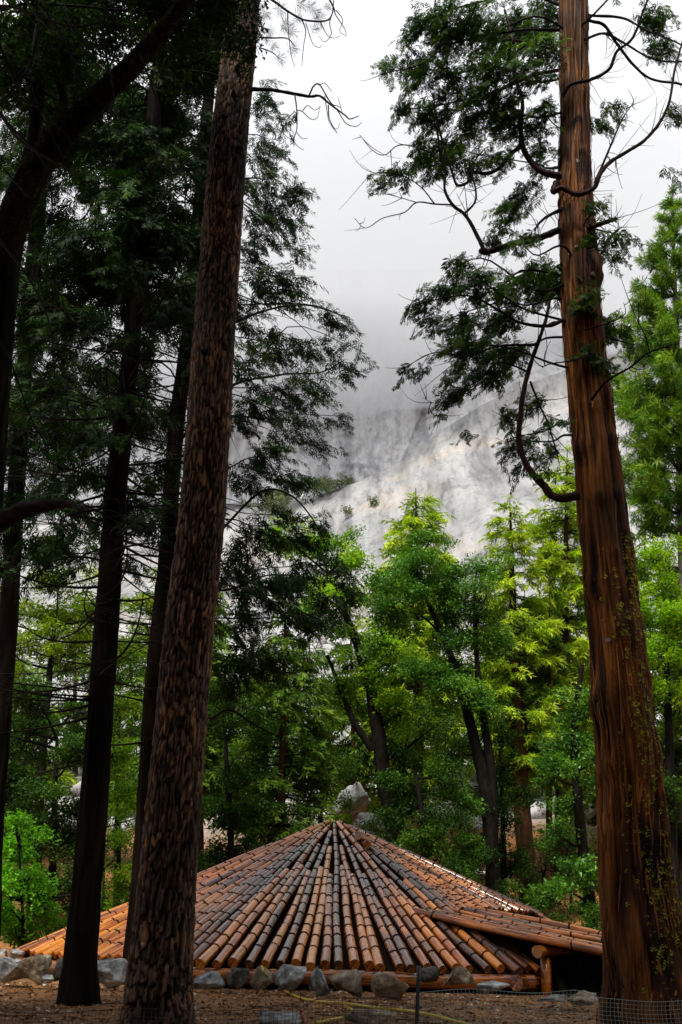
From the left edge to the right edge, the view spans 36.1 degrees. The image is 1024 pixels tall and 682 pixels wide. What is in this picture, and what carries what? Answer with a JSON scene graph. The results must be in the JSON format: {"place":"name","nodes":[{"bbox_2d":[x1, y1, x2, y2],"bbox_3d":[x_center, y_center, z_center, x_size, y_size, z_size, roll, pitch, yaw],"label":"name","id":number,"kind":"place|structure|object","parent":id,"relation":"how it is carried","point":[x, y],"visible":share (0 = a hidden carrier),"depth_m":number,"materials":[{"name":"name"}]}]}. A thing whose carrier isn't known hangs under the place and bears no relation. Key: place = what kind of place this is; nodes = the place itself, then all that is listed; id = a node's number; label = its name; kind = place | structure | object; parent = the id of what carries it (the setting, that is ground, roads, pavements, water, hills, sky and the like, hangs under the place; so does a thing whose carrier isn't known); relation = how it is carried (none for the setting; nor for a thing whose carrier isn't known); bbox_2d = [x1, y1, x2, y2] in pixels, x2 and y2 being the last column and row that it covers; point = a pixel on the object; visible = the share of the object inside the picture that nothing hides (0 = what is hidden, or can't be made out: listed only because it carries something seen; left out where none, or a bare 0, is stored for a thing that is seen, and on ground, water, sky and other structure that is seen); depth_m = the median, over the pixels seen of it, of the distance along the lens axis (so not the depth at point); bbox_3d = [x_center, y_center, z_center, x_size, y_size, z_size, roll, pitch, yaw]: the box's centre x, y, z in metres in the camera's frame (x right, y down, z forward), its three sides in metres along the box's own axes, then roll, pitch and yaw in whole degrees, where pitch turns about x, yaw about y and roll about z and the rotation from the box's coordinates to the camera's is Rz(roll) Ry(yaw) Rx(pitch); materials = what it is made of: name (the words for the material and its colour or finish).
{"place":"outdoors","nodes":[
{"label":"outdoors","id":0,"kind":"place"},
{"bbox_2d":[0,622,662,1023],"bbox_3d":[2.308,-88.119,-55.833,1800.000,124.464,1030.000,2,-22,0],"label":"ground","id":1,"kind":"structure","parent":0,"point":[518,1012],"depth_m":15.63,"materials":[{"name":"brown soil"}]},
{"bbox_2d":[0,949,7,956],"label":"boulder","id":2,"kind":"object","parent":1,"relation":"on","point":[3,952],"visible":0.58,"depth_m":19.94,"materials":[{"name":"grey stone"}]},
{"bbox_2d":[0,957,25,983],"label":"boulder","id":3,"kind":"object","parent":1,"relation":"on","point":[9,970],"visible":0.7,"depth_m":16.80,"materials":[{"name":"grey stone"}]},
{"bbox_2d":[9,949,24,958],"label":"boulder","id":4,"kind":"object","parent":1,"relation":"on","point":[15,953],"visible":0.98,"depth_m":19.68,"materials":[{"name":"grey stone"}]},
{"bbox_2d":[0,549,49,859],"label":"cedar","id":5,"kind":"object","parent":1,"relation":"on","point":[16,760],"visible":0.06,"depth_m":52.00,"materials":[{"name":"green plant"}]},
{"bbox_2d":[14,904,44,927],"bbox_3d":[-10.977,15.684,38.346,3.327,2.442,2.044,-11,-25,27],"label":"understory shrub","id":6,"kind":"object","parent":1,"relation":"on","point":[24,915],"visible":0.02,"depth_m":38.67,"materials":[{"name":"green plant"}]},
{"bbox_2d":[0,808,66,948],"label":"young maple","id":7,"kind":"object","parent":1,"relation":"on","point":[19,885],"visible":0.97,"depth_m":25.18,"materials":[{"name":"green plant"}]},
{"bbox_2d":[16,954,51,984],"bbox_3d":[-4.872,7.287,16.666,0.535,0.446,0.446,-14,-27,33],"label":"boulder","id":8,"kind":"object","parent":1,"relation":"on","point":[35,968],"visible":0.95,"depth_m":16.53,"materials":[{"name":"grey stone"}]},
{"bbox_2d":[9,676,79,802],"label":"forest cedar","id":9,"kind":"object","parent":1,"relation":"on","point":[62,777],"visible":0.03,"depth_m":60.98,"materials":[{"name":"green plant"}]},
{"bbox_2d":[42,974,53,983],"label":"boulder","id":10,"kind":"object","parent":1,"relation":"on","point":[47,979],"visible":1,"depth_m":16.17,"materials":[{"name":"grey stone"}]},
{"bbox_2d":[53,957,62,981],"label":"boulder","id":11,"kind":"object","parent":1,"relation":"on","point":[57,970],"visible":0.35,"depth_m":16.73,"materials":[{"name":"grey stone"}]},
{"bbox_2d":[3,672,113,934],"bbox_3d":[-9.538,9.653,33.065,6.994,8.761,4.138,-12,-26,30],"label":"leafy tree","id":12,"kind":"object","parent":1,"relation":"on","point":[21,780],"visible":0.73,"depth_m":32.28,"materials":[{"name":"green plant"}]},
{"bbox_2d":[35,895,110,935],"bbox_3d":[-6.654,10.970,27.203,2.357,2.035,2.641,-15,-27,35],"label":"understory shrub","id":13,"kind":"object","parent":1,"relation":"on","point":[65,924],"visible":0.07,"depth_m":27.12,"materials":[{"name":"green plant"}]},
{"bbox_2d":[4,649,145,915],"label":"leafy tree","id":14,"kind":"object","parent":1,"relation":"on","point":[64,886],"visible":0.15,"depth_m":40.04,"materials":[{"name":"green plant"}]},
{"bbox_2d":[0,9,167,935],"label":"dark cedar","id":15,"kind":"object","parent":1,"relation":"on","point":[17,448],"visible":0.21,"depth_m":25.50,"materials":[{"name":"green plant"}]},
{"bbox_2d":[14,564,153,888],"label":"tree","id":16,"kind":"object","parent":1,"relation":"on","point":[51,620],"visible":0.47,"depth_m":46.88,"materials":[{"name":"green plant"}]},
{"bbox_2d":[30,582,137,797],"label":"forest cedar","id":17,"kind":"object","parent":1,"relation":"on","point":[62,679],"visible":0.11,"depth_m":66.13,"materials":[{"name":"green plant"}]},
{"bbox_2d":[56,862,121,915],"bbox_3d":[-9.832,14.744,39.383,2.011,3.212,4.745,20,-28,-37],"label":"understory shrub","id":18,"kind":"object","parent":1,"relation":"on","point":[103,894],"visible":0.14,"depth_m":39.38,"materials":[{"name":"green plant"}]},
{"bbox_2d":[63,825,133,900],"bbox_3d":[-8.834,14.134,39.598,2.595,4.528,3.370,-15,-28,35],"label":"understory shrub","id":19,"kind":"object","parent":1,"relation":"on","point":[122,852],"visible":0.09,"depth_m":39.63,"materials":[{"name":"green plant"}]},
{"bbox_2d":[72,686,142,910],"bbox_3d":[-6.474,9.067,30.639,2.694,8.157,3.819,2,-22,0],"label":"leafy tree","id":20,"kind":"object","parent":1,"relation":"on","point":[119,798],"visible":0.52,"depth_m":30.17,"materials":[{"name":"green plant"}]},
{"bbox_2d":[98,958,126,987],"bbox_3d":[-3.700,7.318,16.600,0.620,0.445,0.558,2,-22,0],"label":"boulder","id":21,"kind":"object","parent":1,"relation":"on","point":[111,972],"visible":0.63,"depth_m":16.49,"materials":[{"name":"grey stone"}]},
{"bbox_2d":[112,854,132,884],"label":"understory shrub","id":22,"kind":"object","parent":1,"relation":"on","point":[127,869],"depth_m":38.22,"materials":[{"name":"green plant"}]},
{"bbox_2d":[108,616,150,812],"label":"forest cedar","id":23,"kind":"object","parent":1,"relation":"on","point":[135,681],"visible":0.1,"depth_m":59.44,"materials":[{"name":"green plant"}]},
{"bbox_2d":[0,0,268,532],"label":"leaning oak","id":24,"kind":"object","parent":1,"relation":"on","point":[44,45],"visible":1,"depth_m":13.21,"materials":[{"name":"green plant"}]},
{"bbox_2d":[121,567,156,758],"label":"forest cedar","id":25,"kind":"object","parent":1,"relation":"on","point":[152,573],"visible":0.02,"depth_m":71.58,"materials":[{"name":"green plant"}]},
{"bbox_2d":[0,1,300,1005],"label":"dark cedar","id":26,"kind":"object","parent":1,"relation":"on","point":[114,267],"visible":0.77,"depth_m":16.81,"materials":[{"name":"green plant"}]},
{"bbox_2d":[133,582,248,871],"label":"cedar","id":27,"kind":"object","parent":1,"relation":"on","point":[211,757],"visible":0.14,"depth_m":46.09,"materials":[{"name":"green plant"}]},
{"bbox_2d":[25,8,380,984],"bbox_3d":[-2.490,-5.956,25.058,7.059,32.031,6.262,2,-22,0],"label":"dark cedar","id":28,"kind":"object","parent":1,"relation":"on","point":[277,586],"visible":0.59,"depth_m":22.55,"materials":[{"name":"green plant"}]},
{"bbox_2d":[193,971,225,988],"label":"boulder","id":29,"kind":"object","parent":1,"relation":"on","point":[212,979],"visible":0.94,"depth_m":16.59,"materials":[{"name":"grey stone"}]},
{"bbox_2d":[211,644,261,795],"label":"forest cedar","id":30,"kind":"object","parent":1,"relation":"on","point":[234,739],"visible":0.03,"depth_m":63.04,"materials":[{"name":"green plant"}]},
{"bbox_2d":[197,674,278,872],"bbox_3d":[-4.138,10.599,36.120,2.858,9.568,5.276,-7,-24,19],"label":"leafy tree","id":31,"kind":"object","parent":1,"relation":"on","point":[229,817],"visible":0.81,"depth_m":36.69,"materials":[{"name":"green plant"}]},
{"bbox_2d":[227,966,249,988],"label":"boulder","id":32,"kind":"object","parent":1,"relation":"on","point":[237,978],"visible":1,"depth_m":16.52,"materials":[{"name":"grey stone"}]},
{"bbox_2d":[119,0,361,1023],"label":"ponderosa pine","id":33,"kind":"object","parent":1,"relation":"on","point":[159,971],"visible":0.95,"depth_m":12.74,"materials":[{"name":"brown plant"}]},
{"bbox_2d":[234,836,261,848],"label":"understory shrub","id":34,"kind":"object","parent":1,"relation":"on","point":[249,842],"visible":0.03,"depth_m":37.52,"materials":[{"name":"green plant"}]},
{"bbox_2d":[250,965,272,991],"bbox_3d":[-1.283,7.529,16.869,0.350,0.398,0.302,-4,-23,13],"label":"boulder","id":35,"kind":"object","parent":1,"relation":"on","point":[259,980],"visible":0.96,"depth_m":16.78,"materials":[{"name":"grey stone"}]},
{"bbox_2d":[216,648,318,785],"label":"forest cedar","id":36,"kind":"object","parent":1,"relation":"on","point":[278,716],"visible":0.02,"depth_m":65.02,"materials":[{"name":"green plant"}]},
{"bbox_2d":[203,593,349,854],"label":"cedar","id":37,"kind":"object","parent":1,"relation":"on","point":[294,770],"visible":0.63,"depth_m":40.22,"materials":[{"name":"green plant"}]},
{"bbox_2d":[258,1010,300,1023],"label":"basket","id":38,"kind":"object","parent":1,"relation":"on","point":[282,1015],"visible":0.77,"depth_m":10.97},
{"bbox_2d":[253,806,305,848],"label":"understory shrub","id":39,"kind":"object","parent":1,"relation":"on","point":[288,820],"visible":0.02,"depth_m":43.24,"materials":[{"name":"green plant"}]},
{"bbox_2d":[273,964,306,991],"bbox_3d":[-0.817,7.379,16.555,0.541,0.410,0.487,2,-22,0],"label":"boulder","id":40,"kind":"object","parent":1,"relation":"on","point":[289,977],"visible":1,"depth_m":16.50,"materials":[{"name":"grey stone"}]},
{"bbox_2d":[0,982,599,1023],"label":"leaf litter","id":41,"kind":"object","parent":1,"relation":"on","point":[16,987],"visible":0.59,"depth_m":14.46,"materials":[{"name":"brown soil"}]},
{"bbox_2d":[299,1010,306,1022],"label":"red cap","id":42,"kind":"object","parent":1,"relation":"on","point":[303,1018],"visible":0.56,"depth_m":12.01,"materials":[{"name":"plastic"}]},
{"bbox_2d":[250,682,363,825],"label":"leafy tree","id":43,"kind":"object","parent":1,"relation":"on","point":[347,805],"visible":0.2,"depth_m":46.02,"materials":[{"name":"green plant"}]},
{"bbox_2d":[14,820,602,996],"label":"roundhouse","id":44,"kind":"structure","parent":1,"relation":"on","point":[327,898],"depth_m":19.93,"materials":[{"name":"reddish-brown wood poles"},{"name":"wood logs"},{"name":"grey stone"}]},
{"bbox_2d":[269,635,349,780],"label":"forest cedar","id":45,"kind":"object","parent":1,"relation":"on","point":[319,655],"visible":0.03,"depth_m":70.75,"materials":[{"name":"green plant"}]},
{"bbox_2d":[309,966,329,996],"bbox_3d":[-0.351,7.417,16.534,0.323,0.461,0.257,21,-29,-40],"label":"boulder","id":46,"kind":"object","parent":1,"relation":"on","point":[318,985],"visible":0.99,"depth_m":16.45,"materials":[{"name":"grey stone"}]},
{"bbox_2d":[315,1005,352,1023],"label":"garden hose","id":47,"kind":"object","parent":1,"relation":"on","point":[335,1018],"visible":0.59,"depth_m":12.12,"materials":[{"name":"yellow rubber"}]},
{"bbox_2d":[10,629,662,830],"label":"talus rocks","id":48,"kind":"object","parent":1,"relation":"on","point":[536,813],"visible":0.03,"depth_m":63.79,"materials":[{"name":"stone"}]},
{"bbox_2d":[0,966,681,1023],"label":"netting fence","id":49,"kind":"object","parent":1,"relation":"on","point":[418,992],"visible":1,"depth_m":9.94,"materials":[{"name":"black plastic"}]},
{"bbox_2d":[255,516,431,845],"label":"maple","id":50,"kind":"object","parent":1,"relation":"on","point":[375,707],"visible":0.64,"depth_m":43.28,"materials":[{"name":"green plant"}]},
{"bbox_2d":[327,969,362,997],"bbox_3d":[0.070,7.401,16.431,0.587,0.402,0.382,18,-27,-35],"label":"boulder","id":51,"kind":"object","parent":1,"relation":"on","point":[349,981],"visible":1,"depth_m":16.32,"materials":[{"name":"grey stone"}]},
{"bbox_2d":[306,607,389,824],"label":"cedar","id":52,"kind":"object","parent":1,"relation":"on","point":[367,766],"visible":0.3,"depth_m":55.33,"materials":[{"name":"green plant"}]},
{"bbox_2d":[333,778,371,814],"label":"talus boulder","id":53,"kind":"object","parent":1,"relation":"on","point":[356,789],"visible":0.73,"depth_m":49.15,"materials":[{"name":"stone"}]},
{"bbox_2d":[261,965,468,1023],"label":"garden hose","id":54,"kind":"object","parent":1,"relation":"on","point":[374,1007],"visible":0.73,"depth_m":13.95,"materials":[{"name":"yellow rubber"}]},
{"bbox_2d":[353,812,384,835],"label":"talus boulder","id":55,"kind":"object","parent":1,"relation":"on","point":[361,816],"visible":0.35,"depth_m":45.93,"materials":[{"name":"stone"}]},
{"bbox_2d":[343,1008,396,1023],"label":"boulder","id":56,"kind":"object","parent":1,"relation":"on","point":[381,1020],"visible":0.84,"depth_m":11.03,"materials":[{"name":"grey stone"}]},
{"bbox_2d":[317,691,435,832],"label":"forest cedar","id":57,"kind":"object","parent":1,"relation":"on","point":[374,796],"visible":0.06,"depth_m":55.72,"materials":[{"name":"green plant"}]},
{"bbox_2d":[358,801,415,851],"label":"understory shrub","id":58,"kind":"object","parent":1,"relation":"on","point":[372,828],"visible":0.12,"depth_m":43.37,"materials":[{"name":"green plant"}]},
{"bbox_2d":[370,972,408,998],"bbox_3d":[0.734,7.426,16.361,0.503,0.423,0.529,11,-24,-22],"label":"boulder","id":59,"kind":"object","parent":1,"relation":"on","point":[385,985],"visible":0.97,"depth_m":16.27,"materials":[{"name":"grey stone"}]},
{"bbox_2d":[355,488,477,856],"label":"cedar","id":60,"kind":"object","parent":1,"relation":"on","point":[432,515],"visible":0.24,"depth_m":53.66,"materials":[{"name":"green plant"}]},
{"bbox_2d":[367,690,474,833],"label":"leafy tree","id":61,"kind":"object","parent":1,"relation":"on","point":[404,751],"visible":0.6,"depth_m":47.14,"materials":[{"name":"green plant"}]},
{"bbox_2d":[367,751,488,885],"bbox_3d":[2.874,11.736,35.722,4.078,7.494,4.895,2,-22,0],"label":"shrubby tree","id":62,"kind":"object","parent":1,"relation":"on","point":[431,830],"visible":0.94,"depth_m":36.45,"materials":[{"name":"green plant"}]},
{"bbox_2d":[421,966,438,982],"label":"boulder","id":63,"kind":"object","parent":1,"relation":"on","point":[429,974],"visible":0.88,"depth_m":16.57,"materials":[{"name":"grey stone"}]},
{"bbox_2d":[392,645,475,805],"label":"forest cedar","id":64,"kind":"object","parent":1,"relation":"on","point":[472,774],"visible":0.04,"depth_m":61.69,"materials":[{"name":"green plant"}]},
{"bbox_2d":[354,524,520,892],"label":"oak","id":65,"kind":"object","parent":1,"relation":"on","point":[450,675],"visible":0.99,"depth_m":40.33,"materials":[{"name":"green plant"}]},
{"bbox_2d":[443,966,474,985],"bbox_3d":[1.808,7.373,16.588,0.686,0.320,0.381,10,-24,-20],"label":"boulder","id":66,"kind":"object","parent":1,"relation":"on","point":[458,975],"visible":1,"depth_m":16.47,"materials":[{"name":"grey stone"}]},
{"bbox_2d":[438,815,502,878],"bbox_3d":[4.748,13.417,37.865,2.591,5.060,3.322,2,-22,0],"label":"understory shrub","id":67,"kind":"object","parent":1,"relation":"on","point":[484,857],"visible":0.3,"depth_m":37.59,"materials":[{"name":"green plant"}]},
{"bbox_2d":[475,869,485,883],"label":"talus boulder","id":68,"kind":"object","parent":1,"relation":"on","point":[481,876],"visible":0.04,"depth_m":46.15,"materials":[{"name":"stone"}]},
{"bbox_2d":[476,980,509,992],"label":"boulder","id":69,"kind":"object","parent":1,"relation":"on","point":[491,985],"visible":0.93,"depth_m":16.16,"materials":[{"name":"grey stone"}]},
{"bbox_2d":[435,608,553,809],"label":"forest cedar","id":70,"kind":"object","parent":1,"relation":"on","point":[467,767],"visible":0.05,"depth_m":60.17,"materials":[{"name":"green plant"}]},
{"bbox_2d":[463,697,549,898],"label":"leafy tree","id":71,"kind":"object","parent":1,"relation":"on","point":[505,803],"visible":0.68,"depth_m":41.35,"materials":[{"name":"green plant"}]},
{"bbox_2d":[475,821,538,893],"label":"understory shrub","id":72,"kind":"object","parent":1,"relation":"on","point":[522,864],"visible":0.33,"depth_m":40.67,"materials":[{"name":"green plant"}]},
{"bbox_2d":[347,0,681,1023],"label":"incense cedar","id":73,"kind":"object","parent":1,"relation":"on","point":[641,920],"visible":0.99,"depth_m":14.46,"materials":[{"name":"red plant"}]},
{"bbox_2d":[458,493,574,905],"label":"cedar","id":74,"kind":"object","parent":1,"relation":"on","point":[512,672],"visible":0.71,"depth_m":46.87,"materials":[{"name":"green plant"}]},
{"bbox_2d":[495,878,540,910],"bbox_3d":[5.604,13.932,35.147,3.053,3.104,3.024,2,-22,0],"label":"understory shrub","id":75,"kind":"object","parent":1,"relation":"on","point":[509,886],"visible":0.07,"depth_m":35.34,"materials":[{"name":"green plant"}]},
{"bbox_2d":[492,593,556,782],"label":"cedar","id":76,"kind":"object","parent":1,"relation":"on","point":[520,625],"visible":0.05,"depth_m":49.55,"materials":[{"name":"green plant"}]},
{"bbox_2d":[508,889,571,922],"bbox_3d":[6.381,14.122,35.147,2.928,2.799,3.561,2,-22,0],"label":"understory shrub","id":77,"kind":"object","parent":1,"relation":"on","point":[558,918],"visible":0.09,"depth_m":35.13,"materials":[{"name":"green plant"}]},
{"bbox_2d":[515,833,577,913],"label":"understory shrub","id":78,"kind":"object","parent":1,"relation":"on","point":[537,875],"visible":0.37,"depth_m":42.47,"materials":[{"name":"green plant"}]},
{"bbox_2d":[518,575,577,901],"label":"cedar","id":79,"kind":"object","parent":1,"relation":"on","point":[541,679],"visible":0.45,"depth_m":47.70,"materials":[{"name":"green plant"}]},
{"bbox_2d":[505,590,594,787],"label":"forest cedar","id":80,"kind":"object","parent":1,"relation":"on","point":[529,666],"visible":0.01,"depth_m":67.03,"materials":[{"name":"green plant"}]},
{"bbox_2d":[538,994,565,1001],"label":"boulder","id":81,"kind":"object","parent":1,"relation":"on","point":[557,997],"visible":0.94,"depth_m":15.20,"materials":[{"name":"grey stone"}]},
{"bbox_2d":[516,444,595,878],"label":"cedar","id":82,"kind":"object","parent":1,"relation":"on","point":[558,562],"visible":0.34,"depth_m":51.89,"materials":[{"name":"green plant"}]},
{"bbox_2d":[522,664,600,925],"bbox_3d":[7.758,10.105,35.120,2.996,10.314,4.542,-8,-24,21],"label":"maple","id":83,"kind":"object","parent":1,"relation":"on","point":[585,873],"visible":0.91,"depth_m":35.26,"materials":[{"name":"green plant"}]},
{"bbox_2d":[531,821,595,909],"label":"understory shrub","id":84,"kind":"object","parent":1,"relation":"on","point":[556,867],"visible":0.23,"depth_m":42.61,"materials":[{"name":"green plant"}]},
{"bbox_2d":[567,990,596,1005],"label":"boulder","id":85,"kind":"object","parent":1,"relation":"on","point":[583,994],"visible":0.77,"depth_m":14.86,"materials":[{"name":"grey stone"}]},
{"bbox_2d":[573,901,600,929],"bbox_3d":[8.557,13.077,32.056,2.906,2.511,2.670,2,-22,0],"label":"understory shrub","id":86,"kind":"object","parent":1,"relation":"on","point":[590,924],"visible":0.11,"depth_m":32.31,"materials":[{"name":"green plant"}]},
{"bbox_2d":[553,587,681,823],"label":"forest cedar","id":87,"kind":"object","parent":1,"relation":"on","point":[595,815],"visible":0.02,"depth_m":56.39,"materials":[{"name":"green plant"}]},
{"bbox_2d":[576,504,681,803],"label":"forest cedar","id":88,"kind":"object","parent":1,"relation":"on","point":[641,581],"visible":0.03,"depth_m":62.84,"materials":[{"name":"green plant"}]},
{"bbox_2d":[584,737,681,920],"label":"leafy tree","id":89,"kind":"object","parent":1,"relation":"on","point":[669,785],"visible":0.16,"depth_m":37.30,"materials":[{"name":"green plant"}]},
{"bbox_2d":[610,183,681,678],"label":"pine","id":90,"kind":"object","parent":1,"relation":"on","point":[650,483],"visible":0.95,"depth_m":44.31,"materials":[{"name":"green plant"}]},
{"bbox_2d":[634,529,681,908],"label":"maple","id":91,"kind":"object","parent":1,"relation":"on","point":[670,612],"visible":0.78,"depth_m":38.20,"materials":[{"name":"green wood"}]},
{"bbox_2d":[636,540,681,909],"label":"cedar","id":92,"kind":"object","parent":1,"relation":"on","point":[676,740],"visible":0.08,"depth_m":40.55,"materials":[{"name":"green plant"}]},
{"bbox_2d":[658,563,681,806],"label":"forest cedar","id":93,"kind":"object","parent":1,"relation":"on","point":[674,668],"visible":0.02,"depth_m":57.99,"materials":[{"name":"green plant"}]},
{"bbox_2d":[0,337,681,638],"bbox_3d":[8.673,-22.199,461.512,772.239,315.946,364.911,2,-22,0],"label":"cliff apron","id":94,"kind":"object","parent":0,"point":[465,484],"visible":0.16,"depth_m":581.68,"materials":[{"name":"stone"}]},
{"bbox_2d":[242,472,379,517],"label":"ledge shrubs","id":95,"kind":"object","parent":94,"relation":"on","point":[281,498],"visible":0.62,"depth_m":626.73,"materials":[{"name":"green plant"}]},
{"bbox_2d":[0,0,681,269],"label":"sky","id":96,"kind":"structure","parent":0,"point":[411,241],"materials":[{"name":"white"}]},
{"bbox_2d":[4,270,681,522],"bbox_3d":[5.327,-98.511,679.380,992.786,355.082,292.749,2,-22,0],"label":"cliff wall","id":97,"kind":"structure","parent":0,"point":[390,426],"depth_m":766.98,"materials":[{"name":"stone"}]}
]}

